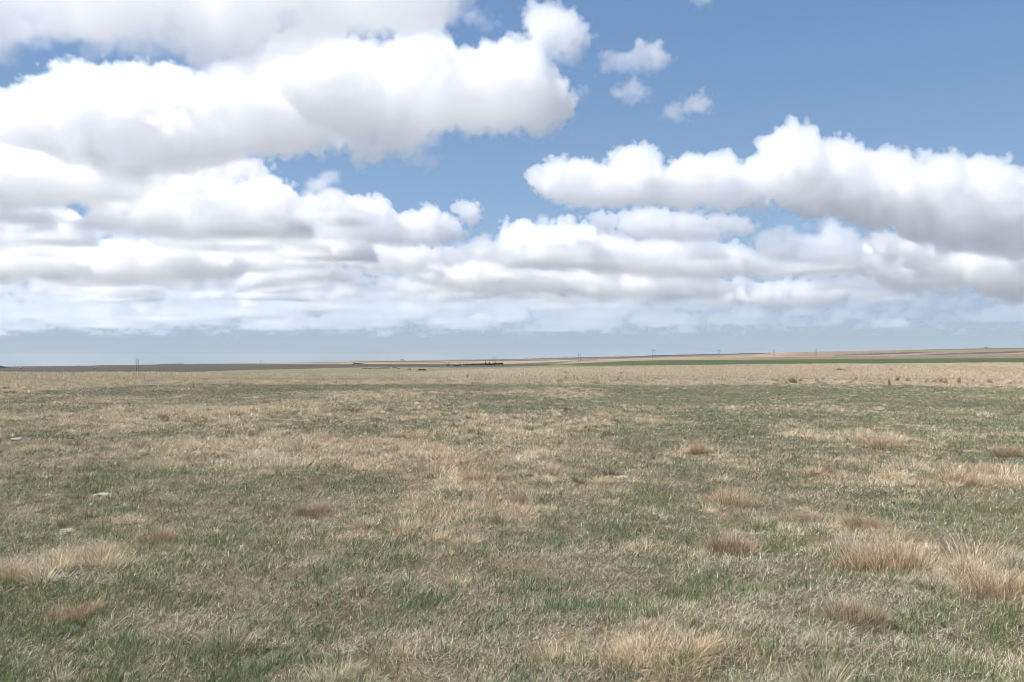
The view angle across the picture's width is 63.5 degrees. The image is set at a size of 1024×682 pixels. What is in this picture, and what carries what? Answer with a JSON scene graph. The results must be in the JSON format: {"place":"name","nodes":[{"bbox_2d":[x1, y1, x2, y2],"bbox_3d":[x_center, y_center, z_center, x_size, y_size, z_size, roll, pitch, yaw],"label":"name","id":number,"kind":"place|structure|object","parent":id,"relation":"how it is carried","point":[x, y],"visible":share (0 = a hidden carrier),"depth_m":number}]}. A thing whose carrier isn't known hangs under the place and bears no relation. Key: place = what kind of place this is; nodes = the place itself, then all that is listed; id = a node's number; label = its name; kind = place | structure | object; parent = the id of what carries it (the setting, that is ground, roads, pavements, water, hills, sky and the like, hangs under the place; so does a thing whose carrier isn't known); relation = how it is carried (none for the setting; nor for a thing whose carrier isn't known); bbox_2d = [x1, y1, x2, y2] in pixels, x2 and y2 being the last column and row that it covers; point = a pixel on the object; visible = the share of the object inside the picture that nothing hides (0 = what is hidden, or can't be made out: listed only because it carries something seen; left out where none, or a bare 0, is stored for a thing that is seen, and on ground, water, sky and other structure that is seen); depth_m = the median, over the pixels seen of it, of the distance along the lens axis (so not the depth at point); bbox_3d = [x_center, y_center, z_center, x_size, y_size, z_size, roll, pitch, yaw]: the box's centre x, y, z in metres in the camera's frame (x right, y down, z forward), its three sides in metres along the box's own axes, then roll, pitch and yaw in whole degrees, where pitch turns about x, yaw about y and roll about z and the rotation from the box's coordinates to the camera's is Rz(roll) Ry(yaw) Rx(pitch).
{"place":"outdoors","nodes":[
{"label":"outdoors","id":0,"kind":"place"},
{"bbox_2d":[157,600,186,612],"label":"grass tussock","id":1,"kind":"object","parent":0,"point":[172,610],"depth_m":5.34},
{"bbox_2d":[0,348,1023,681],"bbox_3d":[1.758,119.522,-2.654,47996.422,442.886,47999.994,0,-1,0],"label":"ground","id":2,"kind":"structure","parent":0,"point":[930,358],"depth_m":8.61},
{"bbox_2d":[0,550,45,586],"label":"grass tussock","id":3,"kind":"object","parent":2,"relation":"on","point":[12,571],"depth_m":5.87},
{"bbox_2d":[59,528,73,532],"bbox_3d":[-4.258,1.836,7.922,0.156,0.072,0.152,-1,-1,27],"label":"stone","id":4,"kind":"object","parent":2,"relation":"on","point":[65,531],"visible":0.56,"depth_m":7.89},
{"bbox_2d":[36,594,118,624],"bbox_3d":[-2.751,1.653,5.200,0.453,0.235,0.532,0,-1,17],"label":"grass tussock","id":5,"kind":"object","parent":2,"relation":"on","point":[85,612],"depth_m":5.14},
{"bbox_2d":[45,531,131,561],"bbox_3d":[-3.469,1.708,6.744,0.762,0.341,0.688,0,-1,-21],"label":"grass tussock","id":6,"kind":"object","parent":2,"relation":"on","point":[72,554],"depth_m":6.75},
{"bbox_2d":[93,492,110,495],"bbox_3d":[-5.024,1.891,10.143,0.279,0.066,0.247,0,-1,0],"label":"stone","id":7,"kind":"object","parent":2,"relation":"on","point":[103,493],"visible":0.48,"depth_m":10.09},
{"bbox_2d":[129,449,185,470],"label":"grass tussock","id":8,"kind":"object","parent":2,"relation":"on","point":[157,464],"depth_m":12.36},
{"bbox_2d":[132,526,187,544],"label":"grass tussock","id":9,"kind":"object","parent":2,"relation":"on","point":[167,537],"depth_m":7.50},
{"bbox_2d":[285,495,338,519],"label":"grass tussock","id":10,"kind":"object","parent":2,"relation":"on","point":[316,510],"depth_m":8.86},
{"bbox_2d":[292,651,390,681],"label":"grass tussock","id":11,"kind":"object","parent":2,"relation":"on","point":[346,671],"depth_m":4.14},
{"bbox_2d":[456,464,511,481],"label":"grass tussock","id":12,"kind":"object","parent":2,"relation":"on","point":[466,476],"depth_m":11.36},
{"bbox_2d":[470,489,501,507],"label":"grass tussock","id":13,"kind":"object","parent":2,"relation":"on","point":[480,502],"depth_m":9.12},
{"bbox_2d":[503,488,530,504],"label":"grass tussock","id":14,"kind":"object","parent":2,"relation":"on","point":[521,498],"depth_m":9.29},
{"bbox_2d":[570,627,755,681],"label":"grass tussock","id":15,"kind":"object","parent":2,"relation":"on","point":[627,651],"depth_m":4.18},
{"bbox_2d":[685,438,715,454],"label":"grass tussock","id":16,"kind":"object","parent":2,"relation":"on","point":[698,448],"depth_m":14.02},
{"bbox_2d":[686,525,766,557],"bbox_3d":[1.837,1.693,7.013,0.748,0.364,0.755,0,-1,-5],"label":"grass tussock","id":17,"kind":"object","parent":2,"relation":"on","point":[717,544],"depth_m":6.95},
{"bbox_2d":[690,468,770,509],"bbox_3d":[2.538,1.697,9.447,1.061,0.695,0.904,-1,-2,32],"label":"grass tussock","id":18,"kind":"object","parent":2,"relation":"on","point":[721,498],"depth_m":9.34},
{"bbox_2d":[774,507,832,525],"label":"grass tussock","id":19,"kind":"object","parent":2,"relation":"on","point":[802,518],"depth_m":8.48},
{"bbox_2d":[786,626,844,650],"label":"grass tussock","id":20,"kind":"object","parent":2,"relation":"on","point":[815,635],"depth_m":4.49},
{"bbox_2d":[812,462,839,474],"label":"grass tussock","id":21,"kind":"object","parent":2,"relation":"on","point":[829,470],"depth_m":11.45},
{"bbox_2d":[833,503,890,530],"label":"grass tussock","id":22,"kind":"object","parent":2,"relation":"on","point":[870,523],"depth_m":7.96},
{"bbox_2d":[813,588,911,632],"bbox_3d":[2.043,1.578,4.904,0.582,0.232,0.562,-1,-2,42],"label":"grass tussock","id":23,"kind":"object","parent":2,"relation":"on","point":[868,618],"depth_m":4.86},
{"bbox_2d":[845,425,910,449],"bbox_3d":[6.733,1.724,14.983,1.439,0.714,1.690,0,-1,6],"label":"grass tussock","id":24,"kind":"object","parent":2,"relation":"on","point":[876,443],"depth_m":14.94},
{"bbox_2d":[823,510,945,577],"bbox_3d":[2.852,1.597,6.328,1.070,0.666,0.966,0,-1,0],"label":"grass tussock","id":25,"kind":"object","parent":2,"relation":"on","point":[853,563],"depth_m":6.29},
{"bbox_2d":[913,463,1002,488],"bbox_3d":[5.769,1.708,10.633,1.180,0.422,1.306,-1,-2,39],"label":"grass tussock","id":26,"kind":"object","parent":2,"relation":"on","point":[952,476],"depth_m":10.51},
{"bbox_2d":[929,546,1023,609],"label":"grass tussock","id":27,"kind":"object","parent":2,"relation":"on","point":[1007,586],"depth_m":5.45},
{"bbox_2d":[985,441,1022,457],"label":"grass tussock","id":28,"kind":"object","parent":2,"relation":"on","point":[1013,453],"depth_m":13.82},
{"bbox_2d":[0,0,1023,366],"label":"sky","id":29,"kind":"structure","parent":0,"point":[182,181]}
]}

